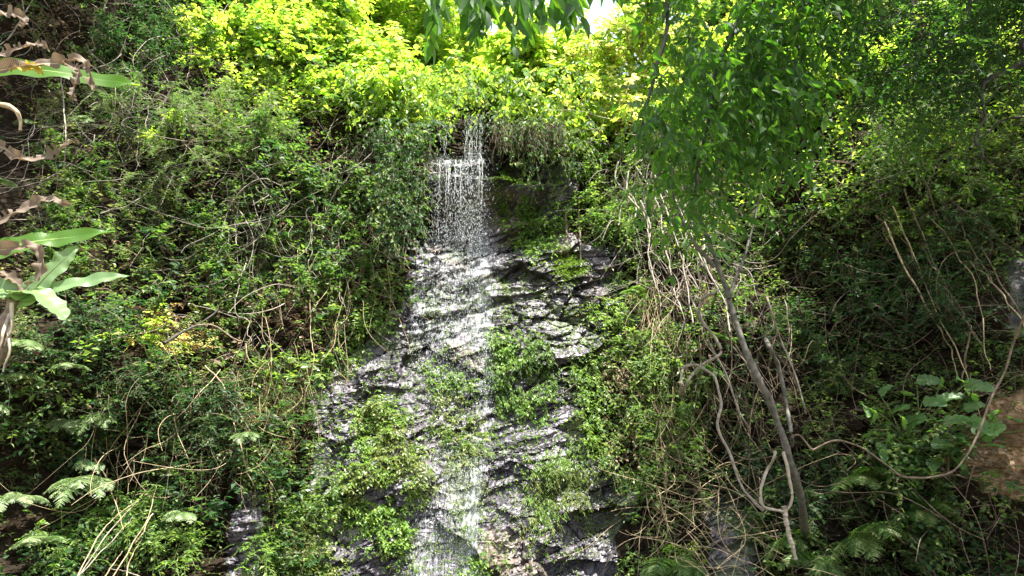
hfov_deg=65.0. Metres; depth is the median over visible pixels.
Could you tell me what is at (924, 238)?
thin stem
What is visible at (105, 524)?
shrub
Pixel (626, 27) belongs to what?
shrub
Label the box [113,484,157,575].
fallen branch
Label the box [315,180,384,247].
shrub
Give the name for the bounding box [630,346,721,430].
shrub
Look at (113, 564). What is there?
fallen branch
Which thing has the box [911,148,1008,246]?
shrub
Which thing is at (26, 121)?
fern
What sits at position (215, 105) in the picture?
shrub
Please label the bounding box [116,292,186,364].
shrub
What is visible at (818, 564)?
fern
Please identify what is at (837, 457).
shrub
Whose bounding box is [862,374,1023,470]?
broad leaved plant
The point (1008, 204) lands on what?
shrub
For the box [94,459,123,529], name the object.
fallen branch
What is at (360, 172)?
shrub
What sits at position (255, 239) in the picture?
vine tangle
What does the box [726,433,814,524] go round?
shrub
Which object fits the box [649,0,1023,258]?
undergrowth
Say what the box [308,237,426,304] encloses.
shrub
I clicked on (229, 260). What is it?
shrub
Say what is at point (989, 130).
arching branch
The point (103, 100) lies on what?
shrub
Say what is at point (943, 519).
shrub
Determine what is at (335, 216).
shrub
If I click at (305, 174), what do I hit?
shrub
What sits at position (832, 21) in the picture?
shrub
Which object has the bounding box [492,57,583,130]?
shrub
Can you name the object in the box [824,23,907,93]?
shrub
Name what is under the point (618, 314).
undergrowth
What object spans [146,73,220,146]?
shrub
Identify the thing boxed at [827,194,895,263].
shrub
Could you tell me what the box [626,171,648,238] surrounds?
root
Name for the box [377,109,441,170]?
shrub
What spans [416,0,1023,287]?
overhanging tree
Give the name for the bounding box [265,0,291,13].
shrub
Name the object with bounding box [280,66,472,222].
vine tangle
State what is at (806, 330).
shrub
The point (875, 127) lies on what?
shrub
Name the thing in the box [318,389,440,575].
creeper
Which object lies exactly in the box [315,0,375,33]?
shrub
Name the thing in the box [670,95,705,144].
shrub
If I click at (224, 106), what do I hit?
shrub
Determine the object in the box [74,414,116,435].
fern
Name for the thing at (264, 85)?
shrub
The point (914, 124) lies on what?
shrub
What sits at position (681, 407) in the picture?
shrub
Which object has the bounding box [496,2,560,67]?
shrub
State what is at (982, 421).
liana
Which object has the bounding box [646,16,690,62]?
shrub
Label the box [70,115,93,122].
fern
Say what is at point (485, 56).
shrub
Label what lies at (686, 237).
root
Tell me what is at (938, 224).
thin stem
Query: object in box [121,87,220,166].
shrub
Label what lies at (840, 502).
vine tangle
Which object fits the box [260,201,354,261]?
shrub
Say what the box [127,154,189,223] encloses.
shrub
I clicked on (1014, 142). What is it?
shrub
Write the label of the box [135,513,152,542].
fallen branch
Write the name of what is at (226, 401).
shrub
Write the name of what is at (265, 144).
shrub
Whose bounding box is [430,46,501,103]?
shrub
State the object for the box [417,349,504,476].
creeper
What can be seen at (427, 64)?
shrub
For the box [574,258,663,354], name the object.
creeper
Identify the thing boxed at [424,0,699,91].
sky
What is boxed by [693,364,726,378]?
fern
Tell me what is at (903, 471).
shrub
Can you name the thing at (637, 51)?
shrub
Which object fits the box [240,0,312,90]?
shrub
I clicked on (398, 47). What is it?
shrub
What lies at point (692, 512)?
vine tangle
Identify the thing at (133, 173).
shrub
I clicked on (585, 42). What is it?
shrub
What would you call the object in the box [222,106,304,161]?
shrub
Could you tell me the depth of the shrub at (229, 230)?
10.21 m
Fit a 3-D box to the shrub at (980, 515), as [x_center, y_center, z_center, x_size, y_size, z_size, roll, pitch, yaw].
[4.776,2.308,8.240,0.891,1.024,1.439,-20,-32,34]
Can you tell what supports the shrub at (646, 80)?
on the cliff
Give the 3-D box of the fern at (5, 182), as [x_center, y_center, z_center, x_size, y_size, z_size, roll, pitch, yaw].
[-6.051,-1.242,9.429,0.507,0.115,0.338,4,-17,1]
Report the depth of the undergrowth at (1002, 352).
9.63 m
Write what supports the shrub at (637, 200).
on the cliff
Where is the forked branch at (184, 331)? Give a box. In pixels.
[162,296,241,344]
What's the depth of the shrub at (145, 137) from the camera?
10.51 m
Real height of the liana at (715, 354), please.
1.778 m
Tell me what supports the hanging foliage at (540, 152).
attached to the cliff
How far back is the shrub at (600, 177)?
11.28 m
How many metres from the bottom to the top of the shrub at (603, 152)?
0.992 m
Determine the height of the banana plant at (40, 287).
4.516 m
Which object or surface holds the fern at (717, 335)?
on the undergrowth at (1002, 352)
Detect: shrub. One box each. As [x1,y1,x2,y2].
[0,324,109,413]
[4,499,113,575]
[18,128,114,200]
[22,227,106,294]
[32,287,138,376]
[33,407,132,481]
[35,509,127,575]
[37,135,111,229]
[37,188,125,247]
[43,154,159,226]
[51,405,126,475]
[53,287,144,371]
[59,494,150,571]
[60,70,150,147]
[65,6,165,70]
[70,488,169,575]
[71,470,157,523]
[84,262,237,361]
[90,13,136,61]
[91,353,176,434]
[92,57,151,100]
[95,501,188,575]
[99,302,190,355]
[104,128,218,208]
[108,0,179,41]
[110,233,190,302]
[110,356,235,463]
[113,202,175,269]
[114,480,173,567]
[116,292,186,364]
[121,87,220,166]
[125,178,213,262]
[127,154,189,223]
[130,8,193,76]
[131,0,193,38]
[135,127,170,158]
[138,505,242,575]
[142,108,187,141]
[143,113,219,173]
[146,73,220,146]
[149,5,218,62]
[154,143,226,212]
[155,395,212,481]
[157,314,222,374]
[159,237,275,323]
[167,0,254,68]
[168,411,254,488]
[173,46,218,76]
[173,187,266,256]
[175,75,256,146]
[175,198,240,253]
[177,263,262,336]
[177,406,274,499]
[186,361,282,460]
[189,106,310,189]
[191,238,268,298]
[200,115,293,187]
[201,83,254,135]
[201,96,232,118]
[202,0,253,10]
[205,100,271,163]
[209,510,307,575]
[216,183,281,278]
[217,167,298,233]
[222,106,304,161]
[222,130,301,236]
[225,0,289,56]
[228,476,354,575]
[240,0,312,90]
[241,73,297,146]
[241,132,356,238]
[244,1,286,65]
[247,195,336,258]
[250,218,329,346]
[255,70,289,95]
[256,177,356,236]
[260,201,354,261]
[264,159,334,229]
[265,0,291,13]
[272,0,348,14]
[273,240,380,314]
[274,4,357,62]
[276,28,338,90]
[278,24,341,72]
[280,217,345,299]
[282,0,360,65]
[286,48,396,116]
[288,0,370,32]
[288,262,383,352]
[292,20,372,69]
[295,236,386,313]
[299,69,326,99]
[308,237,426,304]
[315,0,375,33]
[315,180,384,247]
[315,220,400,308]
[319,191,398,268]
[331,139,441,218]
[335,79,396,167]
[342,168,458,241]
[349,17,395,53]
[349,20,424,80]
[361,0,377,11]
[363,0,426,37]
[367,44,430,114]
[368,0,381,17]
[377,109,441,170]
[380,18,414,49]
[386,19,440,67]
[387,12,440,64]
[389,11,473,74]
[395,0,461,22]
[403,16,460,57]
[414,62,445,98]
[415,0,493,63]
[421,67,458,110]
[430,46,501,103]
[434,26,495,72]
[451,60,515,105]
[464,61,528,110]
[465,7,549,64]
[476,25,567,80]
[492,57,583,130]
[495,7,565,77]
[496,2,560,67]
[518,10,607,88]
[519,38,592,97]
[522,35,590,100]
[524,22,601,87]
[539,56,625,132]
[541,38,649,110]
[544,62,638,133]
[555,18,663,100]
[556,73,659,157]
[557,3,642,83]
[559,85,636,143]
[562,179,632,247]
[565,157,614,205]
[566,133,591,151]
[572,136,635,192]
[576,3,661,59]
[577,20,656,94]
[580,59,669,133]
[582,200,647,257]
[582,329,680,404]
[593,3,689,68]
[593,18,689,79]
[594,394,700,486]
[598,178,665,233]
[602,121,665,182]
[614,62,685,97]
[615,526,704,575]
[616,0,672,26]
[617,317,686,379]
[620,66,688,116]
[622,385,702,474]
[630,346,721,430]
[635,327,702,391]
[638,33,687,75]
[643,87,719,159]
[643,394,740,492]
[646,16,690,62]
[660,540,711,575]
[664,71,717,100]
[667,42,749,112]
[670,0,710,23]
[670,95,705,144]
[682,12,744,48]
[683,26,743,73]
[701,0,792,43]
[704,0,744,25]
[714,506,821,575]
[716,439,800,522]
[720,6,807,89]
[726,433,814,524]
[744,195,822,287]
[745,466,852,571]
[747,203,853,266]
[751,477,851,569]
[761,138,848,228]
[765,279,878,375]
[775,231,845,290]
[778,33,860,101]
[778,425,889,509]
[781,434,872,517]
[802,7,870,36]
[803,350,882,408]
[803,432,895,528]
[812,240,893,310]
[819,186,912,252]
[822,240,914,335]
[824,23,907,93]
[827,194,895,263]
[831,225,936,315]
[844,280,940,373]
[845,138,921,213]
[845,303,871,351]
[847,432,959,537]
[849,150,973,209]
[856,99,932,133]
[856,130,932,206]
[859,395,1023,526]
[860,104,894,151]
[861,185,940,268]
[861,407,982,537]
[865,100,953,183]
[865,497,1023,575]
[866,252,941,306]
[872,482,966,574]
[873,498,968,575]
[884,209,948,267]
[888,175,956,229]
[897,244,1009,349]
[899,102,940,155]
[901,148,1022,239]
[907,457,1023,529]
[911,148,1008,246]
[911,278,1021,359]
[915,225,1001,284]
[921,187,1018,279]
[934,86,1001,169]
[934,187,1023,265]
[940,111,1022,189]
[956,153,1023,238]
[974,81,1023,126]
[977,118,1023,189]
[999,129,1023,175]
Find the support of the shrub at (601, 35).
on the cliff
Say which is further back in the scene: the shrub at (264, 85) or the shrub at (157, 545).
the shrub at (264, 85)
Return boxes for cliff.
[0,0,1023,575]
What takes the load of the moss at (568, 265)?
on the cliff
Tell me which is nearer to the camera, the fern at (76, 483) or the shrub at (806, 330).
the fern at (76, 483)
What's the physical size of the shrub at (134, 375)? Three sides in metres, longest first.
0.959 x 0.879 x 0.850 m
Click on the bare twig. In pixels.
(595, 38)
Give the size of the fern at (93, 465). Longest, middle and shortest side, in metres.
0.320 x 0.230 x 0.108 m
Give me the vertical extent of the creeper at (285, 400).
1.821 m
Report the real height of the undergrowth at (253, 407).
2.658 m
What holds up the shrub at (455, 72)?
on the cliff
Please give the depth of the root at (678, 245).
10.04 m
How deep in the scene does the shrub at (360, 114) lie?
11.39 m
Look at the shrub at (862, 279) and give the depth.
9.72 m
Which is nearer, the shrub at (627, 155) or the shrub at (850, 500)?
the shrub at (850, 500)
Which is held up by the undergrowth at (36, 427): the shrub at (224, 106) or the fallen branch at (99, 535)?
the fallen branch at (99, 535)
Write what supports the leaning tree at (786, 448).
on the cliff
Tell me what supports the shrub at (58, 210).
on the cliff
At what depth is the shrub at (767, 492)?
8.46 m
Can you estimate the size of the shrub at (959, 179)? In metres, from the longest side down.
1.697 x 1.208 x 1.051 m
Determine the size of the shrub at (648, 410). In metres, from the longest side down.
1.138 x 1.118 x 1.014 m
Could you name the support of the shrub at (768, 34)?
on the cliff
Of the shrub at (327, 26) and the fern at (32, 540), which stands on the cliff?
the shrub at (327, 26)
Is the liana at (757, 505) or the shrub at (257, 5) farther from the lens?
the shrub at (257, 5)
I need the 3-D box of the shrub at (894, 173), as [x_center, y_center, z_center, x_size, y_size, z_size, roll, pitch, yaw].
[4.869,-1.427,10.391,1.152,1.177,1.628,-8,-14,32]
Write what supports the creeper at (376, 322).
attached to the cliff
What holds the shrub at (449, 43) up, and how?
on the cliff
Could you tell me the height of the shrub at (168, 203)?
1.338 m
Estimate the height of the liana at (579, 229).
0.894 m
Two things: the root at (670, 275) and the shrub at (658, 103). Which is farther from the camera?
the shrub at (658, 103)
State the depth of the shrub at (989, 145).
10.02 m
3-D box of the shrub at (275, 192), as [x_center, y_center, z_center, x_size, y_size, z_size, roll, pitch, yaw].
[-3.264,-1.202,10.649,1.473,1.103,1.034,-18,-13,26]
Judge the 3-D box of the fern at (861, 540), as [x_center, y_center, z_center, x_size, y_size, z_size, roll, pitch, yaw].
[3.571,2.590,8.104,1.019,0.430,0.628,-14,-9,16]
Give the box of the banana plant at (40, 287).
[0,4,139,371]
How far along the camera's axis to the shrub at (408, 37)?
14.16 m
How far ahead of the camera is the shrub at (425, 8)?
14.04 m
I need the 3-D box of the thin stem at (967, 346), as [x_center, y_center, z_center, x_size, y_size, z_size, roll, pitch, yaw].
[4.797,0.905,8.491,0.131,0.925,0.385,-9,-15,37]
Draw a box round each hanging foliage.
[321,59,613,160]
[352,117,455,276]
[476,109,607,196]
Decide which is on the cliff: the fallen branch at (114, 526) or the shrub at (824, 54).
the shrub at (824, 54)
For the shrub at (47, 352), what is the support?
on the cliff
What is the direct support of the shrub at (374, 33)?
on the cliff
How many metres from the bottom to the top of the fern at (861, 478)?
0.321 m
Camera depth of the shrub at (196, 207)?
10.23 m
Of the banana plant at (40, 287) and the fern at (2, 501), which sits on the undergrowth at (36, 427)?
the fern at (2, 501)
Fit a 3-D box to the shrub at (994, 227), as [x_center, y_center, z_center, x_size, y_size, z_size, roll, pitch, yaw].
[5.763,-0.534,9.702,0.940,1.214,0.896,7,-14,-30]
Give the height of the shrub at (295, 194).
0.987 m
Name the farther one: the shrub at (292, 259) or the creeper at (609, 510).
the shrub at (292, 259)
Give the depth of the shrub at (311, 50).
11.99 m
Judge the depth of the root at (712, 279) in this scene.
9.74 m
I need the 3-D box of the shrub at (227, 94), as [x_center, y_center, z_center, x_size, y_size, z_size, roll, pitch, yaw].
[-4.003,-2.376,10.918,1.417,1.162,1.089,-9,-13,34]
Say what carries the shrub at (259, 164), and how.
on the cliff
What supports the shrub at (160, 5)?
on the cliff
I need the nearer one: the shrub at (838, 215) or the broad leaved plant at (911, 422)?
the broad leaved plant at (911, 422)
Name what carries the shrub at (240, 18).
on the cliff
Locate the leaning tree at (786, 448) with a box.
[603,87,808,540]
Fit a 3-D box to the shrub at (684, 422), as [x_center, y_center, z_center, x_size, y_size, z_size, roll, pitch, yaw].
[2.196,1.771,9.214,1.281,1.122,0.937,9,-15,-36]
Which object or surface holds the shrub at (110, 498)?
on the cliff
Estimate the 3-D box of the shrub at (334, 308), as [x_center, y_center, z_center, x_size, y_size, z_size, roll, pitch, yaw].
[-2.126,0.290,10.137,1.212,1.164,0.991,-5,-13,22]
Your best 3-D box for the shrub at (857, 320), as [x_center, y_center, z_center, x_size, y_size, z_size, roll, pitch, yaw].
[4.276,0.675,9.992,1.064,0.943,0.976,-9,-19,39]
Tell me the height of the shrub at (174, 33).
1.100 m
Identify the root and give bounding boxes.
[614,161,636,217]
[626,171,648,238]
[636,166,663,233]
[640,200,656,289]
[654,175,698,289]
[661,239,681,311]
[665,190,703,266]
[675,199,721,289]
[682,235,693,322]
[703,238,729,332]
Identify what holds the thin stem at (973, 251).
on the cliff
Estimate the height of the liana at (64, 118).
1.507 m
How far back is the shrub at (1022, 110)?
10.19 m
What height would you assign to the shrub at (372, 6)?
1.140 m
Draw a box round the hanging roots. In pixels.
[482,112,567,170]
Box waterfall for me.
[410,114,568,575]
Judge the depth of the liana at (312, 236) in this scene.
10.38 m
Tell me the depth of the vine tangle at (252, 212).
10.32 m
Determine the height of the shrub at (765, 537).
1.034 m
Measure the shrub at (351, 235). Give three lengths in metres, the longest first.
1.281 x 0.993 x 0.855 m
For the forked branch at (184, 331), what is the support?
on the undergrowth at (36, 427)
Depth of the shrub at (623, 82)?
11.90 m
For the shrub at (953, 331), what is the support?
on the cliff
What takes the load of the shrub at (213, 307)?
on the cliff
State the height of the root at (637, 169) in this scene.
1.238 m
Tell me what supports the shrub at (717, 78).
on the cliff
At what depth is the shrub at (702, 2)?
12.57 m
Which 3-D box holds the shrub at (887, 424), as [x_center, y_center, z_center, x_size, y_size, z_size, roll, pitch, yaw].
[4.191,1.919,8.498,0.939,1.289,1.127,-2,-12,9]
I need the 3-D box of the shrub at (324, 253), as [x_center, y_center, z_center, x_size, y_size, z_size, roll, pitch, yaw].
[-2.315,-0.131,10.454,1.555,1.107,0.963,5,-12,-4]
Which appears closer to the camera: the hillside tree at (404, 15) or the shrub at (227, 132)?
the shrub at (227, 132)
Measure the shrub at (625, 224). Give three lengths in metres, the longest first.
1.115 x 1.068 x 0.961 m
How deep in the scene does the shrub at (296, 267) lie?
10.07 m
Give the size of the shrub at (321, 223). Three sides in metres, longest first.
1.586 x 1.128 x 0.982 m
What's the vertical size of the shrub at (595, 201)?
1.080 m
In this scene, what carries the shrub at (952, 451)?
on the cliff
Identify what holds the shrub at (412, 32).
on the cliff
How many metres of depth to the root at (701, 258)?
9.94 m
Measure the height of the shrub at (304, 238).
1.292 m
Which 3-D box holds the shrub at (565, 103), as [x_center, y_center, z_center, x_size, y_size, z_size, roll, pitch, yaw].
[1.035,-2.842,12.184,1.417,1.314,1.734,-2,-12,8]
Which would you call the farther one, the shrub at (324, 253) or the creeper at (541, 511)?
the shrub at (324, 253)
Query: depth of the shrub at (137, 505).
8.41 m
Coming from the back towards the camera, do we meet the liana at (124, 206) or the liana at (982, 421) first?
the liana at (124, 206)
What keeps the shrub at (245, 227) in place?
on the cliff
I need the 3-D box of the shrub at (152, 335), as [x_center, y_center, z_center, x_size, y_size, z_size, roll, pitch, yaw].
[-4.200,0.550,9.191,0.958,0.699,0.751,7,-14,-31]
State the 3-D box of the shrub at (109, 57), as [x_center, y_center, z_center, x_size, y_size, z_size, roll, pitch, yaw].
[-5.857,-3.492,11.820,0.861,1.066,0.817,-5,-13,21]
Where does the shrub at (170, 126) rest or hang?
on the cliff
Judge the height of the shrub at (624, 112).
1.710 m
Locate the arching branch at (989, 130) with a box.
[968,116,1023,150]
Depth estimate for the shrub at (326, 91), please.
11.55 m
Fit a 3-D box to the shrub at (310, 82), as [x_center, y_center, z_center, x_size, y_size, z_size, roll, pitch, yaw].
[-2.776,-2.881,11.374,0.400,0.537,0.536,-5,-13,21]
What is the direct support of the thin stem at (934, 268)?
on the cliff
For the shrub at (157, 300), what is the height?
1.313 m
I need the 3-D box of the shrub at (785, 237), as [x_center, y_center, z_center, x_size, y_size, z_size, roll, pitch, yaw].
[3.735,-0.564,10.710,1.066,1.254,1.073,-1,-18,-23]
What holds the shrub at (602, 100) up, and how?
on the cliff
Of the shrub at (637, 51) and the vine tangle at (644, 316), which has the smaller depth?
the vine tangle at (644, 316)
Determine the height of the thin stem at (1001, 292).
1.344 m
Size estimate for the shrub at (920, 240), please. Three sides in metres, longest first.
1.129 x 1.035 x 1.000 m
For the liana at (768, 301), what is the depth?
6.87 m
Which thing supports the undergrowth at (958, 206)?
on the cliff
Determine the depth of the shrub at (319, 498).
8.59 m
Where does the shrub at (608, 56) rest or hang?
on the cliff
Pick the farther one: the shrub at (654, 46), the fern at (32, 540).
the shrub at (654, 46)
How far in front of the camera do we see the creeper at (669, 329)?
9.57 m
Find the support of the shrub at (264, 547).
on the cliff
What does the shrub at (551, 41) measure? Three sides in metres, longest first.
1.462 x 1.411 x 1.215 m
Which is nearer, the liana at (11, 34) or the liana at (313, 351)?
the liana at (313, 351)
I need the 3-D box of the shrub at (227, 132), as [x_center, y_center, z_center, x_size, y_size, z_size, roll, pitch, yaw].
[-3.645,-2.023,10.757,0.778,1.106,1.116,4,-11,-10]
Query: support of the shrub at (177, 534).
on the cliff
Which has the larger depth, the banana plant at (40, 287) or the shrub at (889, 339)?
the shrub at (889, 339)
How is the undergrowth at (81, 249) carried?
on the cliff
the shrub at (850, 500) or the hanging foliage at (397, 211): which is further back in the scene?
the hanging foliage at (397, 211)
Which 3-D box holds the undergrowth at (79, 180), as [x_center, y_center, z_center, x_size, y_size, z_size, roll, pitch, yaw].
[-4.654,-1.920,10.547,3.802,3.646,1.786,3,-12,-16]
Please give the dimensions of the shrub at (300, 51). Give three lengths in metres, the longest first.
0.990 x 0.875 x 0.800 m
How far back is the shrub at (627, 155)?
11.40 m
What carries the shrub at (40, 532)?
on the cliff
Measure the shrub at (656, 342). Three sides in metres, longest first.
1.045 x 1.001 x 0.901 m
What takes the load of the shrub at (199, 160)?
on the cliff
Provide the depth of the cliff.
9.52 m
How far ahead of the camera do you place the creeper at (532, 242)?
11.20 m
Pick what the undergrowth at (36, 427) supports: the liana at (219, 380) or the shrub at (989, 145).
the liana at (219, 380)
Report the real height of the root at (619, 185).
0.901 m
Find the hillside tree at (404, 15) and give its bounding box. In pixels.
[368,1,501,72]
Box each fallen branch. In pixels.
[77,495,145,575]
[78,515,133,575]
[81,467,172,571]
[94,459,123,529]
[105,551,122,575]
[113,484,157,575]
[126,540,141,575]
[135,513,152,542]
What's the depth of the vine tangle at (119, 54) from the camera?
10.79 m
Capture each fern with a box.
[0,178,18,187]
[0,372,43,381]
[0,402,12,415]
[0,495,8,511]
[4,492,51,506]
[7,339,44,350]
[10,535,67,549]
[12,119,33,124]
[43,475,114,507]
[44,418,107,433]
[52,362,88,369]
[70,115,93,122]
[73,459,104,473]
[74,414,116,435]
[161,510,196,523]
[229,431,258,443]
[619,286,649,297]
[639,556,710,575]
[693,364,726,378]
[702,331,728,339]
[763,529,826,561]
[777,549,842,575]
[821,521,921,575]
[827,466,903,497]
[872,485,920,500]
[883,500,969,533]
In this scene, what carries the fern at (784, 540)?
on the cliff
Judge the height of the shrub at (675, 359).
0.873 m
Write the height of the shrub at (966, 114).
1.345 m
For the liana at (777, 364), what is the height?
1.306 m
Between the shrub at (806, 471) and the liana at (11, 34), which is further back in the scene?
the liana at (11, 34)
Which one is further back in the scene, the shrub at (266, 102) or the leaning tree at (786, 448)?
the shrub at (266, 102)
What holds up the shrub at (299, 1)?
on the cliff
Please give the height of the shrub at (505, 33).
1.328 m
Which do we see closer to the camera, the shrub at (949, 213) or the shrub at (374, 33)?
the shrub at (949, 213)
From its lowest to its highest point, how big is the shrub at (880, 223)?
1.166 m
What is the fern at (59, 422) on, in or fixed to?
on the undergrowth at (36, 427)
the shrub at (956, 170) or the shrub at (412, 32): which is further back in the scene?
the shrub at (412, 32)
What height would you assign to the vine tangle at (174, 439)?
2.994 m
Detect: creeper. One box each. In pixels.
[226,361,306,507]
[246,518,358,575]
[252,496,320,575]
[289,281,418,399]
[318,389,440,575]
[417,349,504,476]
[455,550,506,575]
[478,315,534,427]
[486,163,580,267]
[508,446,593,557]
[510,330,566,438]
[555,323,699,514]
[573,478,647,546]
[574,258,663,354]
[581,194,639,259]
[617,315,700,438]
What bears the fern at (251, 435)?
on the undergrowth at (36, 427)
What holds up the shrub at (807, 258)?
on the cliff
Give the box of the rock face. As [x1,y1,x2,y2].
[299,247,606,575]
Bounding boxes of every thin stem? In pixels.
[875,215,927,289]
[884,221,957,375]
[892,206,980,416]
[903,189,977,337]
[919,242,980,343]
[921,174,952,290]
[931,219,990,369]
[960,218,1009,310]
[961,333,974,413]
[970,261,1023,325]
[981,246,1022,317]
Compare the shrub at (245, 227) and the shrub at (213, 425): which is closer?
the shrub at (213, 425)
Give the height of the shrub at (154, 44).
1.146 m
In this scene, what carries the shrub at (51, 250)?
on the cliff
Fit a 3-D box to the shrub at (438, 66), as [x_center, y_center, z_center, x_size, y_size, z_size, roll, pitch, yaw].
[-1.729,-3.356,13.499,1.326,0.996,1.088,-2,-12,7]
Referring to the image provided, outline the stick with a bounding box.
[555,383,576,395]
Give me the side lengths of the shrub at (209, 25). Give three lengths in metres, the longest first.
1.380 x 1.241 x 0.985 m
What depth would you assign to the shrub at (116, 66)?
11.16 m
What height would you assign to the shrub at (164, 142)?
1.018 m
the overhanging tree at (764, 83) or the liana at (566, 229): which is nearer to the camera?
the overhanging tree at (764, 83)
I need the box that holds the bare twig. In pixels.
[578,17,607,58]
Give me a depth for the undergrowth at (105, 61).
11.05 m
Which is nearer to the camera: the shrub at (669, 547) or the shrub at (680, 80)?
the shrub at (669, 547)
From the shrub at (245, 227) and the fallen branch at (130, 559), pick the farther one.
the shrub at (245, 227)
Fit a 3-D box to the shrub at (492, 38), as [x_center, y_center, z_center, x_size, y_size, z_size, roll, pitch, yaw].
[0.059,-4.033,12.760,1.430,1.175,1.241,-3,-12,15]
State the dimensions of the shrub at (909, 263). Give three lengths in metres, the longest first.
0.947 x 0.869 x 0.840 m
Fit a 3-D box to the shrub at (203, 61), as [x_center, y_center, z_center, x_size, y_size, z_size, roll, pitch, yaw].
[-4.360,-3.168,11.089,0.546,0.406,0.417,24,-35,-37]
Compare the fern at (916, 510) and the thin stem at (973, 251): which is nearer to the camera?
the fern at (916, 510)
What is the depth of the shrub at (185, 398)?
8.83 m
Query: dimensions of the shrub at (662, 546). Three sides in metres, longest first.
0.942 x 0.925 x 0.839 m
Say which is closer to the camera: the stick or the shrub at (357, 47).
the stick
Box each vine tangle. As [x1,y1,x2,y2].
[0,0,287,203]
[0,49,329,306]
[1,317,314,575]
[155,149,417,396]
[190,201,439,504]
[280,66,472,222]
[548,110,832,390]
[560,431,857,575]
[590,263,773,544]
[640,242,848,523]
[682,277,1023,575]
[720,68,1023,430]
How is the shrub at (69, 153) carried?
on the cliff
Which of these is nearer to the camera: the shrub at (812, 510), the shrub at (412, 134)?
the shrub at (812, 510)
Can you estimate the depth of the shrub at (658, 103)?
11.48 m
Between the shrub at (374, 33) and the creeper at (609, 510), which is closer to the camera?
the creeper at (609, 510)
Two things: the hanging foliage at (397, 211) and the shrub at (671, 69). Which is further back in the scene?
the shrub at (671, 69)
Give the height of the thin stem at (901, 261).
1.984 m
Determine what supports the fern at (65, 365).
on the undergrowth at (36, 427)
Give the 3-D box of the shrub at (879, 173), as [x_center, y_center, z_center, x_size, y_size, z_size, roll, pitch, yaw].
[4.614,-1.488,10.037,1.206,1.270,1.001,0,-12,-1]
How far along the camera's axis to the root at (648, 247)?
10.09 m
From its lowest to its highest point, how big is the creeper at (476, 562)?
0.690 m
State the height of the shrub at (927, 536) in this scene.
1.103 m
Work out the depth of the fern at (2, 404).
8.04 m
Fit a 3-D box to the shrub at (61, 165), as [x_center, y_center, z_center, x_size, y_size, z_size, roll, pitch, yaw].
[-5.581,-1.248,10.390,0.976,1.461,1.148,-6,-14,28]
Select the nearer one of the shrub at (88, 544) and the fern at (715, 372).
the shrub at (88, 544)
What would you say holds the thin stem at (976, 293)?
on the cliff
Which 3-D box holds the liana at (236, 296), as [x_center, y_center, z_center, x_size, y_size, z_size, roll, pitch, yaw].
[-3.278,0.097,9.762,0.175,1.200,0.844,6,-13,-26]
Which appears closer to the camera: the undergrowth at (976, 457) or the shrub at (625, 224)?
the undergrowth at (976, 457)
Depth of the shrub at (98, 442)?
8.68 m
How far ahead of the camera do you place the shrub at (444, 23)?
14.74 m
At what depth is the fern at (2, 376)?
8.16 m
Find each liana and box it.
[7,0,32,40]
[60,77,66,172]
[100,190,148,213]
[205,365,253,485]
[219,178,280,238]
[234,200,239,245]
[234,256,251,340]
[302,292,313,413]
[305,207,312,278]
[564,210,569,260]
[577,211,581,260]
[679,364,763,511]
[683,289,721,390]
[689,295,749,427]
[759,450,793,512]
[763,337,793,446]
[766,296,806,413]
[781,506,796,559]
[789,315,1023,478]
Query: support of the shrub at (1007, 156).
on the cliff
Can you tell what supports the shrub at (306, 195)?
on the cliff
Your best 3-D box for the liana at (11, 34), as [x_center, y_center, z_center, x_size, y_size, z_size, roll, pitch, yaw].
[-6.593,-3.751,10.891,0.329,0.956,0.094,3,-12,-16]
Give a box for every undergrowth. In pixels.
[0,0,200,142]
[0,212,279,422]
[0,319,340,575]
[6,36,306,272]
[153,0,705,150]
[178,69,466,352]
[180,266,411,479]
[556,98,763,380]
[607,328,1023,575]
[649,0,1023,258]
[686,187,1023,429]
[923,374,1023,534]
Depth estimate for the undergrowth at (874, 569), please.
8.74 m
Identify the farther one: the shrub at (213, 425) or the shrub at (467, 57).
the shrub at (467, 57)
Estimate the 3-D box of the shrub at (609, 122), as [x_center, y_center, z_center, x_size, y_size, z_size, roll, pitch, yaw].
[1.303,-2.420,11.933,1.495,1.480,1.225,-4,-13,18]
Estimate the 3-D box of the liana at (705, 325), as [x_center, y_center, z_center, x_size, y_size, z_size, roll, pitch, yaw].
[1.953,0.414,8.488,0.484,1.608,4.013,-3,-12,14]
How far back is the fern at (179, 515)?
7.98 m
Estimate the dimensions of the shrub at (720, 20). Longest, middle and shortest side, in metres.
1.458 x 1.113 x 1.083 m
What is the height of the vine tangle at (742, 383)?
3.482 m
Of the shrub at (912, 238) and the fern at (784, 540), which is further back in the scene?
the shrub at (912, 238)
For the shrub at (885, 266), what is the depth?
9.88 m
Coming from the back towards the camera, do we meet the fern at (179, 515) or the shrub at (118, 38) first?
the shrub at (118, 38)
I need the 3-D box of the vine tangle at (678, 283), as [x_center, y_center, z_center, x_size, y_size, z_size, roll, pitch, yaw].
[2.247,-0.623,10.304,3.601,4.043,2.293,0,-12,0]
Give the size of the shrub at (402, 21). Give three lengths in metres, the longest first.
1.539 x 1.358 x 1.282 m
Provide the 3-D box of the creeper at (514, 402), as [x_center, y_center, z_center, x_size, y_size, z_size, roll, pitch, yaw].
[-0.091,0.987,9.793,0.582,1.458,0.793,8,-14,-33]
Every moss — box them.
[545,240,591,284]
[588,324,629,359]
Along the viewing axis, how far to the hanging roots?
10.84 m
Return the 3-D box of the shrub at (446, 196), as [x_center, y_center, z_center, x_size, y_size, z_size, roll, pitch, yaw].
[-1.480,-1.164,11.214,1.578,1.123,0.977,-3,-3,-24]
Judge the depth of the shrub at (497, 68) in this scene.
13.43 m

